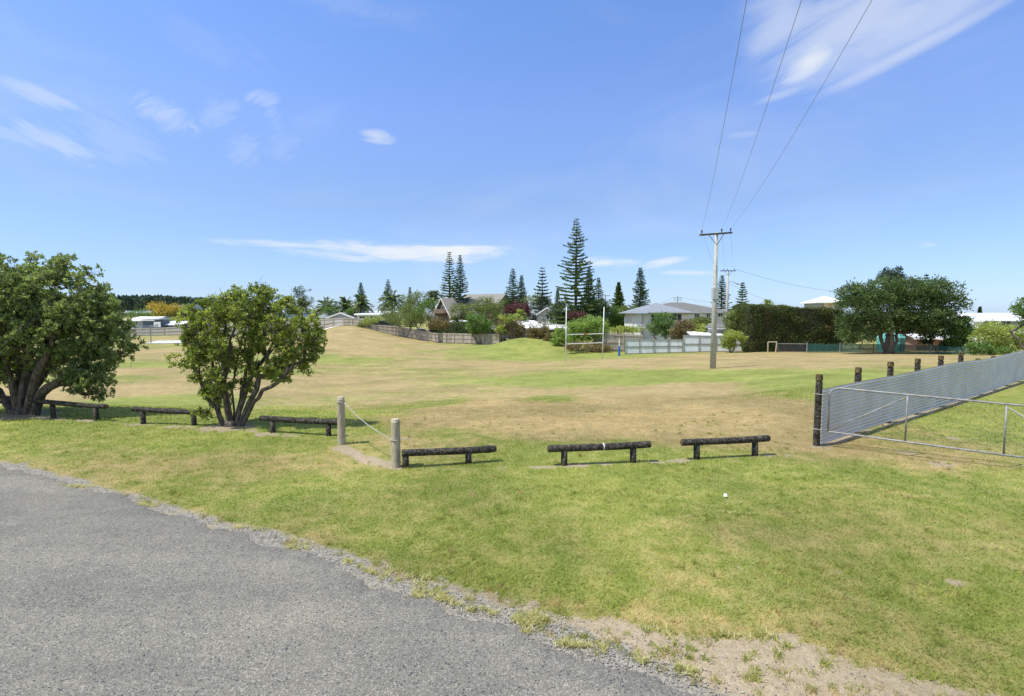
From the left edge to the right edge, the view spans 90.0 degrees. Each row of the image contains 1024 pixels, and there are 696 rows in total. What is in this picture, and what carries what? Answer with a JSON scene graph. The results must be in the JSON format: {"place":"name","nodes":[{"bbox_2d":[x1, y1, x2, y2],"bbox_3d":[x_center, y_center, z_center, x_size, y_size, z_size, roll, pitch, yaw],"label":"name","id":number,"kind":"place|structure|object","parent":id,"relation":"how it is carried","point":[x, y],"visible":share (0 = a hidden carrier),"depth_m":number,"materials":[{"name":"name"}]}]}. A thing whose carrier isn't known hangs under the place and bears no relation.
{"place":"outdoors","nodes":[
{"label":"outdoors","id":0,"kind":"place"},
{"bbox_2d":[0,466,696,695],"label":"road","id":1,"kind":"structure","parent":0,"point":[108,594],"depth_m":4.08,"materials":[{"name":"asphalt"}]},
{"bbox_2d":[0,313,1023,695],"bbox_3d":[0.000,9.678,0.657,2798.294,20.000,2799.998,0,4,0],"label":"ground","id":2,"kind":"structure","parent":0,"point":[358,365],"depth_m":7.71,"materials":[{"name":"green plant"}]},
{"bbox_2d":[6,395,42,415],"bbox_3d":[-12.488,1.477,13.078,2.634,0.588,0.119,2,5,32],"label":"log barrier","id":3,"kind":"object","parent":2,"relation":"on","point":[37,402],"visible":0.38,"depth_m":12.50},
{"bbox_2d":[0,251,149,414],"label":"coastal tree","id":4,"kind":"object","parent":2,"relation":"on","point":[33,311],"visible":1,"depth_m":12.30,"materials":[{"name":"green plant"}]},
{"bbox_2d":[42,399,108,420],"bbox_3d":[-10.309,1.524,12.084,1.911,0.560,0.121,1,4,13],"label":"log barrier","id":5,"kind":"object","parent":2,"relation":"on","point":[96,407],"visible":0.95,"depth_m":12.01,"materials":[{"name":"wood"}]},
{"bbox_2d":[125,309,152,317],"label":"garden tree","id":6,"kind":"object","parent":2,"relation":"on","point":[143,314],"visible":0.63,"depth_m":149.28,"materials":[{"name":"green plant"}]},
{"bbox_2d":[127,316,169,328],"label":"house","id":7,"kind":"structure","parent":2,"relation":"on","point":[138,321],"depth_m":134.42,"materials":[{"name":"white metal"}]},
{"bbox_2d":[141,318,170,327],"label":"house","id":8,"kind":"structure","parent":2,"relation":"on","point":[147,323],"depth_m":127.66,"materials":[{"name":"blue metal"}]},
{"bbox_2d":[60,294,252,311],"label":"forest","id":9,"kind":"object","parent":2,"relation":"on","point":[132,302],"visible":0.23,"depth_m":360.05,"materials":[{"name":"green plant"}]},
{"bbox_2d":[140,301,183,318],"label":"golden tree","id":10,"kind":"object","parent":2,"relation":"on","point":[164,310],"visible":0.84,"depth_m":138.34,"materials":[{"name":"yellow plant"}]},
{"bbox_2d":[131,406,209,425],"bbox_3d":[-7.680,1.586,11.510,1.871,0.515,0.120,0,4,7],"label":"log barrier","id":11,"kind":"object","parent":2,"relation":"on","point":[142,410],"visible":0.8,"depth_m":11.47,"materials":[{"name":"wood"}]},
{"bbox_2d":[128,326,266,335],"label":"timber fence","id":12,"kind":"object","parent":2,"relation":"on","point":[162,331],"visible":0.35,"depth_m":120.14,"materials":[{"name":"wood"}]},
{"bbox_2d":[162,279,331,426],"bbox_3d":[-5.812,0.103,11.395,3.594,3.456,1.930,0,4,0],"label":"coastal tree","id":13,"kind":"object","parent":2,"relation":"on","point":[212,345],"visible":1,"depth_m":11.12,"materials":[{"name":"green plant"}]},
{"bbox_2d":[259,415,336,435],"bbox_3d":[-4.395,1.668,10.595,1.886,0.475,0.120,1,4,13],"label":"log barrier","id":14,"kind":"object","parent":2,"relation":"on","point":[328,423],"visible":0.81,"depth_m":10.54,"materials":[{"name":"wood"}]},
{"bbox_2d":[289,297,312,317],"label":"palm tree","id":15,"kind":"object","parent":2,"relation":"on","point":[300,302],"visible":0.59,"depth_m":131.02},
{"bbox_2d":[289,285,314,313],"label":"tree","id":16,"kind":"object","parent":2,"relation":"on","point":[297,292],"visible":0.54,"depth_m":138.90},
{"bbox_2d":[267,318,342,333],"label":"timber fence","id":17,"kind":"object","parent":2,"relation":"on","point":[325,324],"visible":0.33,"depth_m":116.87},
{"bbox_2d":[312,297,340,318],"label":"palm tree","id":18,"kind":"object","parent":2,"relation":"on","point":[329,304],"visible":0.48,"depth_m":131.08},
{"bbox_2d":[319,305,337,318],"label":"garden bush","id":19,"kind":"object","parent":2,"relation":"on","point":[328,309],"visible":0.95,"depth_m":127.53,"materials":[{"name":"green plant"}]},
{"bbox_2d":[319,312,356,325],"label":"house","id":20,"kind":"structure","parent":2,"relation":"on","point":[337,315],"depth_m":125.40,"materials":[{"name":"grey metal"}]},
{"bbox_2d":[337,396,345,444],"bbox_3d":[-3.260,1.457,9.773,0.148,1.066,0.149,0,4,0],"label":"wooden post","id":21,"kind":"object","parent":2,"relation":"on","point":[341,423],"visible":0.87,"depth_m":9.71,"materials":[{"name":"wood"}]},
{"bbox_2d":[330,296,352,313],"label":"palm tree","id":22,"kind":"object","parent":2,"relation":"on","point":[344,303],"visible":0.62,"depth_m":129.53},
{"bbox_2d":[347,294,374,316],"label":"palm tree","id":23,"kind":"object","parent":2,"relation":"on","point":[360,302],"visible":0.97,"depth_m":127.62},
{"bbox_2d":[354,283,369,312],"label":"norfolk pine","id":24,"kind":"object","parent":2,"relation":"on","point":[361,290],"visible":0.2,"depth_m":137.14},
{"bbox_2d":[354,313,389,325],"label":"house","id":25,"kind":"structure","parent":2,"relation":"on","point":[361,315],"depth_m":123.44,"materials":[{"name":"white metal"}]},
{"bbox_2d":[360,315,383,326],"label":"garden bush","id":26,"kind":"object","parent":2,"relation":"on","point":[369,318],"visible":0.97,"depth_m":109.57,"materials":[{"name":"green plant"}]},
{"bbox_2d":[343,318,431,340],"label":"timber fence","id":27,"kind":"object","parent":2,"relation":"on","point":[413,333],"visible":0.87,"depth_m":107.92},
{"bbox_2d":[377,290,405,325],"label":"palm tree","id":28,"kind":"object","parent":2,"relation":"on","point":[392,301],"visible":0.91,"depth_m":125.51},
{"bbox_2d":[391,418,400,467],"bbox_3d":[-1.891,1.616,8.327,0.146,0.945,0.149,0,4,0],"label":"wooden post","id":29,"kind":"object","parent":2,"relation":"on","point":[395,446],"visible":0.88,"depth_m":8.27,"materials":[{"name":"wood"}]},
{"bbox_2d":[380,302,431,336],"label":"spreading shrub","id":30,"kind":"object","parent":2,"relation":"on","point":[413,313],"visible":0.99,"depth_m":105.39,"materials":[{"name":"green plant"}]},
{"bbox_2d":[397,290,429,328],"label":"tree","id":31,"kind":"object","parent":2,"relation":"on","point":[415,302],"visible":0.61,"depth_m":126.54,"materials":[{"name":"green plant"}]},
{"bbox_2d":[56,482,779,677],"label":"weeds","id":32,"kind":"object","parent":2,"relation":"on","point":[577,643],"visible":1,"depth_m":4.22,"materials":[{"name":"plant"}]},
{"bbox_2d":[410,298,438,328],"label":"garden tree","id":33,"kind":"object","parent":2,"relation":"on","point":[427,304],"visible":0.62,"depth_m":118.84,"materials":[{"name":"green plant"}]},
{"bbox_2d":[421,290,443,320],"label":"palm tree","id":34,"kind":"object","parent":2,"relation":"on","point":[432,295],"visible":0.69,"depth_m":122.97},
{"bbox_2d":[425,316,452,342],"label":"garden bush","id":35,"kind":"object","parent":2,"relation":"on","point":[439,325],"visible":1,"depth_m":99.53,"materials":[{"name":"brown plant"}]},
{"bbox_2d":[402,445,496,467],"bbox_3d":[-1.025,1.838,8.466,1.563,0.424,0.130,-1,4,-14],"label":"log barrier","id":36,"kind":"object","parent":2,"relation":"on","point":[466,451],"visible":0.91,"depth_m":8.41,"materials":[{"name":"wood"}]},
{"bbox_2d":[438,252,461,297],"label":"norfolk pine","id":37,"kind":"object","parent":2,"relation":"on","point":[449,281],"visible":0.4,"depth_m":122.64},
{"bbox_2d":[428,320,475,333],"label":"hedge","id":38,"kind":"object","parent":2,"relation":"on","point":[457,327],"visible":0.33,"depth_m":102.23,"materials":[{"name":"green plant"}]},
{"bbox_2d":[448,255,471,305],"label":"norfolk pine","id":39,"kind":"object","parent":2,"relation":"on","point":[459,285],"visible":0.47,"depth_m":116.78,"materials":[{"name":"plant"}]},
{"bbox_2d":[448,302,475,321],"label":"garden tree","id":40,"kind":"object","parent":2,"relation":"on","point":[460,316],"visible":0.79,"depth_m":105.22,"materials":[{"name":"green plant"}]},
{"bbox_2d":[431,333,498,344],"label":"timber fence","id":41,"kind":"object","parent":2,"relation":"on","point":[466,338],"visible":0.93,"depth_m":95.58,"materials":[{"name":"wood"}]},
{"bbox_2d":[433,294,508,333],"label":"house","id":42,"kind":"structure","parent":2,"relation":"on","point":[442,307],"depth_m":116.73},
{"bbox_2d":[464,312,495,344],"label":"garden tree","id":43,"kind":"object","parent":2,"relation":"on","point":[484,325],"visible":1,"depth_m":92.36,"materials":[{"name":"green plant"}]},
{"bbox_2d":[461,296,504,324],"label":"garden tree","id":44,"kind":"object","parent":2,"relation":"on","point":[492,307],"visible":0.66,"depth_m":100.94,"materials":[{"name":"green plant"}]},
{"bbox_2d":[66,480,900,695],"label":"gravel","id":45,"kind":"structure","parent":2,"relation":"on","point":[542,623],"depth_m":3.98,"materials":[{"name":"gravel"}]},
{"bbox_2d":[494,314,514,340],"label":"garden bush","id":46,"kind":"object","parent":2,"relation":"on","point":[507,319],"visible":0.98,"depth_m":84.72,"materials":[{"name":"green plant"}]},
{"bbox_2d":[494,313,525,339],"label":"garden bush","id":47,"kind":"object","parent":2,"relation":"on","point":[517,332],"visible":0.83,"depth_m":85.27,"materials":[{"name":"green plant"}]},
{"bbox_2d":[502,269,523,319],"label":"norfolk pine","id":48,"kind":"object","parent":2,"relation":"on","point":[513,292],"visible":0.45,"depth_m":110.93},
{"bbox_2d":[501,300,532,318],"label":"purple tree","id":49,"kind":"object","parent":2,"relation":"on","point":[515,306],"visible":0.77,"depth_m":102.97,"materials":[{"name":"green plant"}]},
{"bbox_2d":[514,275,526,317],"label":"norfolk pine","id":50,"kind":"object","parent":2,"relation":"on","point":[523,287],"visible":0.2,"depth_m":115.01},
{"bbox_2d":[514,309,527,320],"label":"cabbage tree","id":51,"kind":"object","parent":2,"relation":"on","point":[519,315],"visible":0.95,"depth_m":95.50,"materials":[{"name":"green plant"}]},
{"bbox_2d":[502,320,542,338],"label":"carport","id":52,"kind":"object","parent":2,"relation":"on","point":[527,322],"visible":0.35,"depth_m":94.97,"materials":[{"name":"white metal"}]},
{"bbox_2d":[522,294,551,307],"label":"garden tree","id":53,"kind":"object","parent":2,"relation":"on","point":[531,302],"visible":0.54,"depth_m":107.36,"materials":[{"name":"green plant"}]},
{"bbox_2d":[525,321,549,338],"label":"garden bush","id":54,"kind":"object","parent":2,"relation":"on","point":[534,332],"visible":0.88,"depth_m":82.58,"materials":[{"name":"brown plant"}]},
{"bbox_2d":[526,267,551,320],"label":"norfolk pine","id":55,"kind":"object","parent":2,"relation":"on","point":[542,300],"visible":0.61,"depth_m":105.01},
{"bbox_2d":[527,307,561,324],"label":"house","id":56,"kind":"structure","parent":2,"relation":"on","point":[537,316],"depth_m":103.65,"materials":[{"name":"grey metal"}]},
{"bbox_2d":[549,325,572,345],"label":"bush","id":57,"kind":"object","parent":2,"relation":"on","point":[560,336],"visible":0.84,"depth_m":76.72,"materials":[{"name":"green plant"}]},
{"bbox_2d":[543,300,581,324],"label":"garden tree","id":58,"kind":"object","parent":2,"relation":"on","point":[556,313],"visible":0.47,"depth_m":96.14,"materials":[{"name":"green plant"}]},
{"bbox_2d":[543,218,606,326],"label":"norfolk pine","id":59,"kind":"object","parent":2,"relation":"on","point":[578,268],"visible":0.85,"depth_m":92.58,"materials":[{"name":"plant"}]},
{"bbox_2d":[567,310,588,321],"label":"purple bush","id":60,"kind":"object","parent":2,"relation":"on","point":[579,314],"visible":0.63,"depth_m":81.52,"materials":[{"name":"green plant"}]},
{"bbox_2d":[565,306,603,362],"bbox_3d":[8.039,-1.422,56.354,5.322,6.240,0.153,-2,4,-30],"label":"rugby goal","id":61,"kind":"object","parent":2,"relation":"on","point":[582,334],"visible":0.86,"depth_m":55.87,"materials":[{"name":"white paint"}]},
{"bbox_2d":[563,340,611,352],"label":"garden bush","id":62,"kind":"object","parent":2,"relation":"on","point":[591,347],"visible":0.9,"depth_m":69.56,"materials":[{"name":"brown plant"}]},
{"bbox_2d":[563,315,612,343],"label":"round bush","id":63,"kind":"object","parent":2,"relation":"on","point":[583,326],"visible":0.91,"depth_m":71.26,"materials":[{"name":"green plant"}]},
{"bbox_2d":[580,268,599,328],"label":"norfolk pine","id":64,"kind":"object","parent":2,"relation":"on","point":[588,292],"visible":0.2,"depth_m":107.05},
{"bbox_2d":[571,298,618,336],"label":"garden tree","id":65,"kind":"object","parent":2,"relation":"on","point":[601,309],"visible":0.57,"depth_m":97.98,"materials":[{"name":"green plant"}]},
{"bbox_2d":[547,441,651,465],"bbox_3d":[1.456,1.808,8.518,1.768,0.478,0.123,0,4,-7],"label":"log barrier","id":66,"kind":"object","parent":2,"relation":"on","point":[565,449],"visible":0.9,"depth_m":8.46,"materials":[{"name":"brown wood"}]},
{"bbox_2d":[595,278,605,330],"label":"norfolk pine","id":67,"kind":"object","parent":2,"relation":"on","point":[599,289],"visible":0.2,"depth_m":111.14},
{"bbox_2d":[597,304,624,332],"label":"garden tree","id":68,"kind":"object","parent":2,"relation":"on","point":[618,319],"visible":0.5,"depth_m":97.27,"materials":[{"name":"green plant"}]},
{"bbox_2d":[593,333,642,351],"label":"timber fence","id":69,"kind":"object","parent":2,"relation":"on","point":[613,341],"visible":0.59,"depth_m":70.80,"materials":[{"name":"wood"}]},
{"bbox_2d":[611,282,625,333],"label":"norfolk pine","id":70,"kind":"object","parent":2,"relation":"on","point":[619,294],"visible":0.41,"depth_m":111.07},
{"bbox_2d":[610,325,643,333],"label":"garden bush","id":71,"kind":"object","parent":2,"relation":"on","point":[627,329],"visible":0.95,"depth_m":75.70,"materials":[{"name":"green plant"}]},
{"bbox_2d":[628,267,650,307],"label":"norfolk pine","id":72,"kind":"object","parent":2,"relation":"on","point":[641,295],"visible":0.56,"depth_m":108.98,"materials":[{"name":"plant"}]},
{"bbox_2d":[625,339,682,353],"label":"panel fence","id":73,"kind":"object","parent":2,"relation":"on","point":[647,346],"visible":0.94,"depth_m":65.72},
{"bbox_2d":[644,311,676,338],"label":"garden tree","id":74,"kind":"object","parent":2,"relation":"on","point":[659,326],"visible":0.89,"depth_m":75.45,"materials":[{"name":"green plant"}]},
{"bbox_2d":[618,302,729,338],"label":"house","id":75,"kind":"structure","parent":2,"relation":"on","point":[638,316],"depth_m":87.82,"materials":[{"name":"grey tile"}]},
{"bbox_2d":[668,318,699,338],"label":"flax clump","id":76,"kind":"object","parent":2,"relation":"on","point":[677,332],"visible":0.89,"depth_m":72.62,"materials":[{"name":"brown plant"}]},
{"bbox_2d":[687,317,711,323],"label":"garden bush","id":77,"kind":"object","parent":2,"relation":"on","point":[701,320],"visible":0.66,"depth_m":74.43,"materials":[{"name":"green plant"}]},
{"bbox_2d":[690,322,708,332],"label":"flax clump","id":78,"kind":"object","parent":2,"relation":"on","point":[702,328],"visible":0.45,"depth_m":71.41,"materials":[{"name":"green plant"}]},
{"bbox_2d":[687,331,722,335],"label":"shed","id":79,"kind":"structure","parent":2,"relation":"on","point":[699,333],"depth_m":69.90,"materials":[{"name":"white metal"}]},
{"bbox_2d":[683,335,741,351],"bbox_3d":[26.593,-0.459,64.314,9.927,2.332,0.152,1,4,9],"label":"panel fence","id":80,"kind":"object","parent":2,"relation":"on","point":[695,343],"visible":0.56,"depth_m":64.75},
{"bbox_2d":[700,323,726,333],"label":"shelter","id":81,"kind":"object","parent":2,"relation":"on","point":[719,328],"visible":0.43,"depth_m":70.01,"materials":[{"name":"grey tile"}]},
{"bbox_2d":[699,228,732,368],"bbox_3d":[13.301,-3.140,33.791,3.339,9.647,0.488,-2,4,-29],"label":"utility pole","id":82,"kind":"object","parent":2,"relation":"on","point":[714,293],"visible":0.98,"depth_m":33.78,"materials":[{"name":"wood"}]},
{"bbox_2d":[702,0,746,269],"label":"power line","id":83,"kind":"object","parent":82,"relation":"attached to","point":[727,104],"visible":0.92,"depth_m":12.06,"materials":[{"name":"metal"}]},
{"bbox_2d":[722,0,801,260],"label":"power line","id":84,"kind":"object","parent":82,"relation":"attached to","point":[767,103],"visible":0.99,"depth_m":12.54,"materials":[{"name":"metal"}]},
{"bbox_2d":[731,0,871,269],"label":"power line","id":85,"kind":"object","parent":82,"relation":"attached to","point":[812,102],"visible":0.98,"depth_m":12.37,"materials":[{"name":"metal"}]},
{"bbox_2d":[717,275,732,309],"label":"norfolk pine","id":86,"kind":"object","parent":2,"relation":"on","point":[721,303],"visible":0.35,"depth_m":107.11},
{"bbox_2d":[680,435,770,459],"bbox_3d":[3.706,1.780,8.889,1.680,0.482,0.119,-1,4,-10],"label":"log barrier","id":87,"kind":"object","parent":2,"relation":"on","point":[698,442],"visible":0.94,"depth_m":8.82,"materials":[{"name":"wood"}]},
{"bbox_2d":[721,306,738,329],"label":"garden tree","id":88,"kind":"object","parent":2,"relation":"on","point":[728,320],"visible":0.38,"depth_m":65.39,"materials":[{"name":"green plant"}]},
{"bbox_2d":[720,269,739,330],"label":"utility pole","id":89,"kind":"object","parent":2,"relation":"on","point":[727,288],"visible":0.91,"depth_m":73.50,"materials":[{"name":"wood"}]},
{"bbox_2d":[718,329,748,352],"bbox_3d":[26.695,-0.824,62.086,3.540,3.108,2.477,0,4,0],"label":"garden tree","id":90,"kind":"object","parent":2,"relation":"on","point":[731,336],"visible":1,"depth_m":61.84,"materials":[{"name":"green plant"}]},
{"bbox_2d":[735,282,749,303],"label":"norfolk pine","id":91,"kind":"object","parent":2,"relation":"on","point":[741,294],"visible":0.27,"depth_m":87.33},
{"bbox_2d":[730,303,843,351],"bbox_3d":[34.906,-2.608,65.192,13.427,6.394,4.820,0,4,-7],"label":"hedge","id":92,"kind":"object","parent":2,"relation":"on","point":[760,325],"visible":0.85,"depth_m":63.17,"materials":[{"name":"green plant"}]},
{"bbox_2d":[778,343,806,351],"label":"metal gate","id":93,"kind":"structure","parent":2,"relation":"on","point":[794,347],"depth_m":61.12,"materials":[{"name":"metal"}]},
{"bbox_2d":[799,296,844,315],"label":"house","id":94,"kind":"structure","parent":2,"relation":"on","point":[825,301],"depth_m":100.20,"materials":[{"name":"white metal"}]},
{"bbox_2d":[842,325,906,343],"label":"garden bush","id":95,"kind":"object","parent":2,"relation":"on","point":[867,337],"visible":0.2,"depth_m":67.28,"materials":[{"name":"green plant"}]},
{"bbox_2d":[876,333,905,343],"bbox_3d":[45.948,-0.749,62.092,2.900,2.322,2.900,0,4,0],"label":"garden tent","id":96,"kind":"object","parent":2,"relation":"on","point":[902,339],"visible":0.17,"depth_m":60.86,"materials":[{"name":"teal fabric"}]},
{"bbox_2d":[876,265,915,310],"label":"garden tree","id":97,"kind":"object","parent":2,"relation":"on","point":[888,272],"visible":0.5,"depth_m":78.93,"materials":[{"name":"green plant"}]},
{"bbox_2d":[806,342,986,353],"bbox_3d":[43.065,0.145,57.109,17.743,1.294,1.840,2,4,28],"label":"shade cloth fence","id":98,"kind":"object","parent":2,"relation":"on","point":[858,348],"visible":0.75,"depth_m":58.55,"materials":[{"name":"fabric"}]},
{"bbox_2d":[827,274,975,353],"bbox_3d":[42.239,-3.632,55.890,14.810,8.909,6.438,0,4,0],"label":"spreading pine","id":99,"kind":"object","parent":2,"relation":"on","point":[872,301],"visible":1,"depth_m":54.88,"materials":[{"name":"plant"}]},
{"bbox_2d":[813,350,1023,445],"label":"corrugated fence","id":100,"kind":"object","parent":2,"relation":"on","point":[961,378],"visible":0.94,"depth_m":12.07,"materials":[{"name":"metal"}]},
{"bbox_2d":[812,387,1023,458],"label":"farm gate","id":101,"kind":"structure","parent":100,"relation":"attached to","point":[958,399],"depth_m":8.81,"materials":[{"name":"metal"}]},
{"bbox_2d":[904,333,946,345],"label":"shed","id":102,"kind":"structure","parent":2,"relation":"on","point":[912,340],"depth_m":64.06,"materials":[{"name":"red brick"}]},
{"bbox_2d":[914,328,961,346],"bbox_3d":[48.462,-0.838,58.193,5.129,3.008,3.054,0,4,0],"label":"garden bush","id":103,"kind":"object","parent":2,"relation":"on","point":[927,341],"visible":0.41,"depth_m":57.76,"materials":[{"name":"green plant"}]},
{"bbox_2d":[939,314,976,346],"bbox_3d":[48.984,-1.547,56.018,3.846,4.568,2.954,0,4,0],"label":"garden tree","id":104,"kind":"object","parent":2,"relation":"on","point":[953,339],"visible":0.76,"depth_m":55.64,"materials":[{"name":"green plant"}]},
{"bbox_2d":[969,318,983,343],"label":"shed","id":105,"kind":"structure","parent":2,"relation":"on","point":[976,321],"depth_m":69.73,"materials":[{"name":"white metal"}]},
{"bbox_2d":[943,313,1023,345],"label":"house","id":106,"kind":"structure","parent":2,"relation":"on","point":[1004,318],"depth_m":73.32,"materials":[{"name":"white metal"}]},
{"bbox_2d":[964,340,1016,355],"bbox_3d":[46.621,0.012,50.170,4.841,1.608,2.123,0,4,0],"label":"garden bush","id":107,"kind":"object","parent":2,"relation":"on","point":[977,347],"visible":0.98,"depth_m":49.85,"materials":[{"name":"green plant"}]},
{"bbox_2d":[967,319,1023,353],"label":"garden bush","id":108,"kind":"object","parent":2,"relation":"on","point":[1000,334],"visible":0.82,"depth_m":51.67,"materials":[{"name":"green plant"}]},
{"bbox_2d":[1007,297,1023,349],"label":"garden tree","id":109,"kind":"object","parent":2,"relation":"on","point":[1018,310],"visible":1,"depth_m":44.40,"materials":[{"name":"green plant"}]},
{"bbox_2d":[0,0,1023,312],"label":"sky","id":110,"kind":"structure","parent":0,"point":[193,148],"materials":[{"name":"blue"}]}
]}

